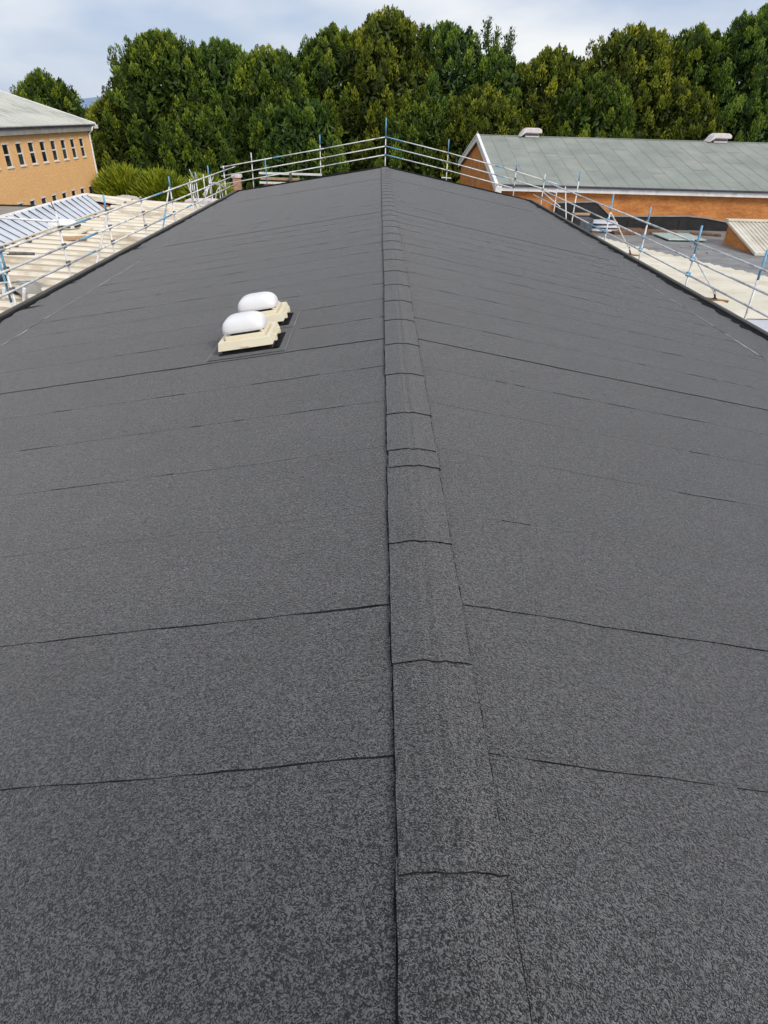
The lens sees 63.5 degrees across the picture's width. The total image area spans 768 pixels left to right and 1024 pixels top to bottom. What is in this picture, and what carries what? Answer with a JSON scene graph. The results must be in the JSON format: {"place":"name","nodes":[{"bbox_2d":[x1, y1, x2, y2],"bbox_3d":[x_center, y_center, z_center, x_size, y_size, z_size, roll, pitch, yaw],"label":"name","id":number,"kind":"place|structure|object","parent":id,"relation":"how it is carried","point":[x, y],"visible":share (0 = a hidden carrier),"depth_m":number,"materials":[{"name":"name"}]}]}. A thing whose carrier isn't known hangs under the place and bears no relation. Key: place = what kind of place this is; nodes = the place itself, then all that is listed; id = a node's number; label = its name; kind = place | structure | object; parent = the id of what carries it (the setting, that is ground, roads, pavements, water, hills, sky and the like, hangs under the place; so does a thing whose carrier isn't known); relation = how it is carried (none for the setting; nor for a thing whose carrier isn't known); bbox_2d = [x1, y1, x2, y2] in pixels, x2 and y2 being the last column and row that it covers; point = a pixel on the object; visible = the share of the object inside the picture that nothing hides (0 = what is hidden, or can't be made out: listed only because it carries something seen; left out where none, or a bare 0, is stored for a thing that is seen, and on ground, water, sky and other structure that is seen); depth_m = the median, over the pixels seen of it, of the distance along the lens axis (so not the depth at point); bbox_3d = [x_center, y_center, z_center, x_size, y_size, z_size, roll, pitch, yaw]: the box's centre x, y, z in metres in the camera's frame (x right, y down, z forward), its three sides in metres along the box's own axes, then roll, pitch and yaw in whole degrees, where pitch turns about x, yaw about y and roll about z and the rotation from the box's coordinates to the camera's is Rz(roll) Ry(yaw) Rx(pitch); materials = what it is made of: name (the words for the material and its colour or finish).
{"place":"outdoors","nodes":[
{"label":"outdoors","id":0,"kind":"place"},
{"bbox_2d":[0,204,37,215],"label":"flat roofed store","id":1,"kind":"structure","parent":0,"point":[6,208],"depth_m":37.63,"materials":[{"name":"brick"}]},
{"bbox_2d":[0,90,97,204],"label":"orange building","id":2,"kind":"structure","parent":0,"point":[46,154],"depth_m":44.41,"materials":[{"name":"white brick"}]},
{"bbox_2d":[1,143,14,168],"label":"window","id":3,"kind":"structure","parent":2,"relation":"in","point":[4,145],"depth_m":39.64,"materials":[{"name":"black glass"}]},
{"bbox_2d":[15,142,27,166],"bbox_3d":[-24.028,-23.641,40.986,0.145,1.420,0.840,1,33,-1],"label":"window","id":4,"kind":"structure","parent":2,"relation":"in","point":[18,146],"depth_m":41.08,"materials":[{"name":"black glass"}]},
{"bbox_2d":[27,141,38,164],"bbox_3d":[-24.037,-24.553,42.408,0.145,1.420,0.840,1,33,-1],"label":"window","id":5,"kind":"structure","parent":2,"relation":"in","point":[30,144],"depth_m":42.50,"materials":[{"name":"black glass"}]},
{"bbox_2d":[41,196,46,203],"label":"window","id":6,"kind":"structure","parent":2,"relation":"in","point":[43,198],"depth_m":44.01,"materials":[{"name":"white paint"}]},
{"bbox_2d":[39,140,49,163],"bbox_3d":[-24.046,-25.466,43.831,0.145,1.420,0.840,1,33,-1],"label":"window","id":7,"kind":"structure","parent":2,"relation":"in","point":[42,146],"depth_m":43.90,"materials":[{"name":"black glass"}]},
{"bbox_2d":[52,193,56,204],"bbox_3d":[-24.129,-22.630,45.649,0.145,1.420,0.840,1,33,-1],"label":"window","id":8,"kind":"structure","parent":2,"relation":"in","point":[54,197],"depth_m":45.49,"materials":[{"name":"white paint"}]},
{"bbox_2d":[50,139,59,161],"bbox_3d":[-24.055,-26.378,45.253,0.145,1.420,0.840,1,33,-1],"label":"window","id":9,"kind":"structure","parent":2,"relation":"in","point":[52,142],"depth_m":45.34,"materials":[{"name":"black glass"}]},
{"bbox_2d":[60,138,69,160],"bbox_3d":[-24.064,-27.291,46.676,0.145,1.420,0.840,1,33,-1],"label":"window","id":10,"kind":"structure","parent":2,"relation":"in","point":[62,140],"depth_m":46.79,"materials":[{"name":"black glass"}]},
{"bbox_2d":[70,138,78,158],"bbox_3d":[-24.073,-28.203,48.099,0.145,1.420,0.840,1,33,-1],"label":"window","id":11,"kind":"structure","parent":2,"relation":"in","point":[71,139],"depth_m":48.19,"materials":[{"name":"white paint"}]},
{"bbox_2d":[79,137,86,157],"bbox_3d":[-24.082,-29.116,49.521,0.145,1.420,0.840,1,33,-1],"label":"window","id":12,"kind":"structure","parent":2,"relation":"in","point":[80,138],"depth_m":49.64,"materials":[{"name":"white paint"}]},
{"bbox_2d":[184,198,217,203],"bbox_3d":[-10.895,-18.950,38.268,2.579,0.660,1.100,1,33,-1],"label":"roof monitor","id":13,"kind":"object","parent":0,"point":[189,200],"visible":0.28,"depth_m":37.70,"materials":[{"name":"white paint"}]},
{"bbox_2d":[231,174,241,190],"bbox_3d":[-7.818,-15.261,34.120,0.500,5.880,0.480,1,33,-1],"label":"brick chimney","id":14,"kind":"object","parent":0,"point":[238,185],"visible":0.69,"depth_m":32.60,"materials":[{"name":"red brick"}]},
{"bbox_2d":[259,172,321,185],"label":"scaffold platform","id":15,"kind":"structure","parent":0,"point":[290,178],"depth_m":32.68,"materials":[{"name":"white paint"}]},
{"bbox_2d":[76,96,541,107],"bbox_3d":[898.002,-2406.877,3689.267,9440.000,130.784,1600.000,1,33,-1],"label":"hills","id":16,"kind":"structure","parent":0,"point":[87,101],"depth_m":3197.21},
{"bbox_2d":[0,166,767,1023],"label":"felt roofed building","id":17,"kind":"structure","parent":0,"point":[384,628],"depth_m":3.41,"materials":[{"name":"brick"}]},
{"bbox_2d":[218,311,280,353],"bbox_3d":[-1.710,-2.290,7.854,0.713,0.467,0.696,-7,32,4],"label":"rooflight","id":18,"kind":"object","parent":17,"relation":"on","point":[248,330],"visible":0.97,"depth_m":7.63,"materials":[{"name":"beige plastic"}]},
{"bbox_2d":[238,292,289,323],"bbox_3d":[-1.715,-2.835,8.704,0.713,0.467,0.696,-7,32,4],"label":"rooflight","id":19,"kind":"object","parent":17,"relation":"on","point":[270,306],"visible":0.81,"depth_m":8.48,"materials":[{"name":"beige plastic"}]},
{"bbox_2d":[0,0,767,109],"label":"sky","id":20,"kind":"structure","parent":0,"point":[71,39],"materials":[{"name":"white"}]},
{"bbox_2d":[458,131,767,220],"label":"brick gabled building","id":21,"kind":"structure","parent":0,"point":[718,181],"depth_m":39.51,"materials":[{"name":"orange brick"}]},
{"bbox_2d":[518,128,541,137],"bbox_3d":[10.495,-27.284,44.582,1.564,0.580,1.000,1,33,-1],"label":"ridge vent","id":22,"kind":"object","parent":21,"relation":"on","point":[531,132],"visible":0.97,"depth_m":44.22,"materials":[{"name":"white metal"}]},
{"bbox_2d":[704,133,731,142],"bbox_3d":[24.140,-27.041,44.824,1.564,0.580,1.000,1,33,-1],"label":"ridge vent","id":23,"kind":"object","parent":21,"relation":"on","point":[719,137],"visible":0.92,"depth_m":44.54,"materials":[{"name":"white metal"}]},
{"label":"ground","id":24,"kind":"structure","parent":0,"visible":0},
{"bbox_2d":[9,67,88,117],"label":"cypress tree","id":25,"kind":"object","parent":24,"relation":"on","point":[39,85],"visible":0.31,"depth_m":66.58,"materials":[{"name":"green plant"}]},
{"bbox_2d":[0,193,107,246],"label":"metal roofed building","id":26,"kind":"structure","parent":24,"relation":"on","point":[74,207],"depth_m":25.92,"materials":[{"name":"metal"}]},
{"bbox_2d":[0,193,207,312],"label":"sheet roofed workshop","id":27,"kind":"structure","parent":24,"relation":"on","point":[39,267],"depth_m":23.67,"materials":[{"name":"metal"}]},
{"bbox_2d":[0,274,7,281],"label":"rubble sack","id":28,"kind":"object","parent":27,"relation":"on","point":[1,279],"visible":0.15,"depth_m":18.26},
{"bbox_2d":[0,282,47,301],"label":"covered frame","id":29,"kind":"object","parent":27,"relation":"on","point":[32,288],"visible":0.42,"depth_m":18.00,"materials":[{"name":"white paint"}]},
{"bbox_2d":[47,219,92,233],"bbox_3d":[-12.970,-11.649,25.177,1.750,0.440,1.300,1,33,-1],"label":"vent cowl","id":30,"kind":"object","parent":27,"relation":"on","point":[78,229],"visible":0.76,"depth_m":24.94,"materials":[{"name":"white paint"}]},
{"bbox_2d":[62,235,85,240],"bbox_3d":[-11.993,-10.610,24.008,0.900,0.120,0.220,-16,36,-25],"label":"timber offcut","id":31,"kind":"object","parent":27,"relation":"on","point":[65,238],"visible":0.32,"depth_m":23.92,"materials":[{"name":"beige wood"}]},
{"bbox_2d":[0,166,235,306],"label":"scaffold guardrail","id":32,"kind":"object","parent":27,"relation":"on","point":[6,270],"visible":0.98,"depth_m":15.66,"materials":[{"name":"metal"}]},
{"bbox_2d":[115,195,150,200],"bbox_3d":[-15.003,-17.272,34.214,3.285,0.411,3.288,1,33,-1],"label":"dust sheet","id":33,"kind":"object","parent":27,"relation":"on","point":[131,197],"visible":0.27,"depth_m":34.35,"materials":[{"name":"white fabric"}]},
{"bbox_2d":[187,165,224,211],"bbox_3d":[-9.491,-17.282,33.543,0.649,2.822,9.265,1,33,-1],"label":"tube rack","id":34,"kind":"object","parent":27,"relation":"on","point":[206,190],"visible":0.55,"depth_m":31.84,"materials":[{"name":"metal"}]},
{"bbox_2d":[91,160,148,195],"bbox_3d":[-21.783,-26.524,52.333,5.924,5.665,5.023,1,33,-1],"label":"bamboo shrub","id":35,"kind":"object","parent":24,"relation":"on","point":[112,180],"visible":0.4,"depth_m":50.60,"materials":[{"name":"green plant"}]},
{"bbox_2d":[84,89,157,173],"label":"cypress tree","id":36,"kind":"object","parent":24,"relation":"on","point":[100,140],"visible":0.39,"depth_m":61.76,"materials":[{"name":"green plant"}]},
{"bbox_2d":[124,165,187,201],"bbox_3d":[-18.610,-26.185,52.009,6.129,5.631,5.234,1,33,-1],"label":"bamboo shrub","id":37,"kind":"object","parent":24,"relation":"on","point":[158,182],"visible":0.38,"depth_m":50.34,"materials":[{"name":"green plant"}]},
{"bbox_2d":[101,27,251,174],"bbox_3d":[-21.171,-40.541,64.347,16.081,15.630,13.671,1,33,-1],"label":"cypress tree","id":38,"kind":"object","parent":24,"relation":"on","point":[143,80],"visible":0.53,"depth_m":59.93,"materials":[{"name":"green plant"}]},
{"bbox_2d":[148,101,246,190],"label":"cypress tree","id":39,"kind":"object","parent":24,"relation":"on","point":[202,128],"visible":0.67,"depth_m":60.58,"materials":[{"name":"green plant"}]},
{"bbox_2d":[173,170,233,201],"bbox_3d":[-15.097,-25.982,52.265,6.150,5.173,5.234,1,33,-1],"label":"bamboo shrub","id":40,"kind":"object","parent":24,"relation":"on","point":[200,185],"visible":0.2,"depth_m":50.70,"materials":[{"name":"green plant"}]},
{"bbox_2d":[165,35,263,179],"bbox_3d":[-16.755,-40.719,65.262,11.550,15.192,10.854,1,33,-1],"label":"cypress tree","id":41,"kind":"object","parent":24,"relation":"on","point":[218,56],"visible":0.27,"depth_m":60.84,"materials":[{"name":"green plant"}]},
{"bbox_2d":[213,43,321,189],"bbox_3d":[-11.709,-39.778,64.500,12.247,14.793,11.511,1,33,-1],"label":"cypress tree","id":42,"kind":"object","parent":24,"relation":"on","point":[271,71],"visible":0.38,"depth_m":60.15,"materials":[{"name":"green plant"}]},
{"bbox_2d":[241,86,349,188],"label":"cypress tree","id":43,"kind":"object","parent":24,"relation":"on","point":[310,115],"visible":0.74,"depth_m":60.36,"materials":[{"name":"green plant"}]},
{"bbox_2d":[291,21,378,174],"bbox_3d":[-5.227,-40.539,64.297,12.895,16.543,10.103,1,33,-1],"label":"cypress tree","id":44,"kind":"object","parent":24,"relation":"on","point":[323,57],"visible":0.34,"depth_m":60.41,"materials":[{"name":"green plant"}]},
{"bbox_2d":[338,4,443,171],"bbox_3d":[0.371,-40.580,63.456,11.050,17.796,10.655,-17,37,-26],"label":"cypress tree","id":45,"kind":"object","parent":24,"relation":"on","point":[384,40],"visible":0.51,"depth_m":59.24,"materials":[{"name":"green plant"}]},
{"bbox_2d":[368,89,457,180],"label":"cypress tree","id":46,"kind":"object","parent":24,"relation":"on","point":[419,121],"visible":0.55,"depth_m":59.91,"materials":[{"name":"green plant"}]},
{"bbox_2d":[396,19,500,181],"bbox_3d":[6.213,-40.562,64.470,11.990,16.882,11.033,14,35,18],"label":"cypress tree","id":47,"kind":"object","parent":24,"relation":"on","point":[456,50],"visible":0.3,"depth_m":59.89,"materials":[{"name":"green plant"}]},
{"bbox_2d":[424,82,523,182],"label":"cypress tree","id":48,"kind":"object","parent":24,"relation":"on","point":[481,111],"visible":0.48,"depth_m":59.59,"materials":[{"name":"green plant"}]},
{"bbox_2d":[461,16,536,138],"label":"cypress tree","id":49,"kind":"object","parent":24,"relation":"on","point":[503,63],"visible":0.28,"depth_m":60.78,"materials":[{"name":"green plant"}]},
{"bbox_2d":[501,43,605,136],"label":"cypress tree","id":50,"kind":"object","parent":24,"relation":"on","point":[556,72],"visible":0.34,"depth_m":60.65,"materials":[{"name":"green plant"}]},
{"bbox_2d":[539,69,646,138],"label":"cypress tree","id":51,"kind":"object","parent":24,"relation":"on","point":[604,102],"visible":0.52,"depth_m":59.24,"materials":[{"name":"green plant"}]},
{"bbox_2d":[581,20,688,138],"bbox_3d":[24.444,-40.576,65.040,14.717,17.447,12.951,1,33,-1],"label":"cypress tree","id":52,"kind":"object","parent":24,"relation":"on","point":[633,54],"visible":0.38,"depth_m":59.86,"materials":[{"name":"green plant"}]},
{"bbox_2d":[592,230,767,276],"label":"dark flat roofed extension","id":53,"kind":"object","parent":24,"relation":"on","point":[712,256],"depth_m":32.76,"materials":[{"name":"brick"}]},
{"bbox_2d":[574,217,593,231],"bbox_3d":[11.852,-17.090,36.873,0.800,0.750,0.900,-2,33,-6],"label":"blue grey crate","id":54,"kind":"object","parent":53,"relation":"on","point":[583,224],"visible":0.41,"depth_m":36.50,"materials":[{"name":"plastic"}]},
{"bbox_2d":[574,213,589,214],"bbox_3d":[11.860,-17.876,37.200,0.950,0.120,0.220,-2,33,-6],"label":"timber batten","id":55,"kind":"object","parent":54,"relation":"on","point":[581,213],"visible":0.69,"depth_m":37.10,"materials":[{"name":"brown wood"}]},
{"bbox_2d":[591,219,620,233],"bbox_3d":[13.052,-17.031,36.918,2.007,0.660,1.100,1,33,-1],"label":"sheet bundle","id":56,"kind":"object","parent":53,"relation":"on","point":[601,224],"visible":0.74,"depth_m":36.58,"materials":[{"name":"white plastic"}]},
{"bbox_2d":[611,228,651,234],"bbox_3d":[14.544,-16.802,37.074,2.300,0.160,1.600,-2,33,-6],"label":"plywood sheet","id":57,"kind":"object","parent":53,"relation":"on","point":[640,231],"visible":0.7,"depth_m":36.49,"materials":[{"name":"brown wood"}]},
{"bbox_2d":[555,201,727,230],"bbox_3d":[16.201,-18.254,38.209,11.500,1.480,0.380,1,33,-1],"label":"membrane upstand","id":58,"kind":"object","parent":53,"relation":"on","point":[678,222],"visible":0.61,"depth_m":38.21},
{"bbox_2d":[647,229,677,232],"bbox_3d":[16.641,-16.902,37.380,1.900,0.100,1.200,6,33,6],"label":"plywood sheet","id":59,"kind":"object","parent":53,"relation":"on","point":[658,230],"visible":0.46,"depth_m":37.24,"materials":[{"name":"beige wood"}]},
{"bbox_2d":[652,232,706,240],"bbox_3d":[16.953,-15.850,35.680,2.200,0.060,2.300,-1,33,-3],"label":"glazed panel","id":60,"kind":"object","parent":53,"relation":"on","point":[668,236],"visible":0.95,"depth_m":35.48,"materials":[{"name":"glass"}]},
{"bbox_2d":[690,232,721,236],"bbox_3d":[19.144,-16.542,36.914,1.700,0.120,0.300,10,34,13],"label":"timber batten","id":61,"kind":"object","parent":53,"relation":"on","point":[706,234],"visible":0.89,"depth_m":36.80,"materials":[{"name":"brown wood"}]},
{"bbox_2d":[723,218,767,255],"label":"lean to roof house","id":62,"kind":"structure","parent":53,"relation":"on","point":[749,236],"depth_m":33.26,"materials":[{"name":"beige metal"}]},
{"bbox_2d":[634,78,726,140],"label":"cypress tree","id":63,"kind":"object","parent":24,"relation":"on","point":[689,117],"visible":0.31,"depth_m":59.83,"materials":[{"name":"green plant"}]},
{"bbox_2d":[598,236,767,331],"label":"pale roofed extension","id":64,"kind":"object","parent":24,"relation":"on","point":[734,289],"visible":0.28,"depth_m":24.54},
{"bbox_2d":[533,172,767,319],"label":"scaffold guardrail","id":65,"kind":"object","parent":64,"relation":"on","point":[693,258],"visible":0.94,"depth_m":17.43,"materials":[{"name":"metal"}]},
{"bbox_2d":[221,118,556,195],"bbox_3d":[0.326,-17.241,31.285,17.060,4.470,0.212,1,33,-1],"label":"scaffold guardrail","id":66,"kind":"object","parent":65,"relation":"attached to","point":[385,154],"visible":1,"depth_m":31.03,"materials":[{"name":"metal"}]},
{"bbox_2d":[706,290,728,302],"bbox_3d":[11.709,-7.614,21.761,0.800,0.372,0.201,19,37,25],"label":"brace foot","id":67,"kind":"object","parent":64,"relation":"on","point":[716,299],"visible":0.69,"depth_m":21.79},
{"bbox_2d":[635,21,735,136],"bbox_3d":[31.307,-40.666,65.282,11.772,17.492,9.782,1,33,-1],"label":"cypress tree","id":68,"kind":"object","parent":24,"relation":"on","point":[701,45],"visible":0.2,"depth_m":60.40,"materials":[{"name":"green plant"}]},
{"bbox_2d":[701,2,767,142],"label":"cypress tree","id":69,"kind":"object","parent":24,"relation":"on","point":[746,37],"visible":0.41,"depth_m":59.88,"materials":[{"name":"green plant"}]}
]}

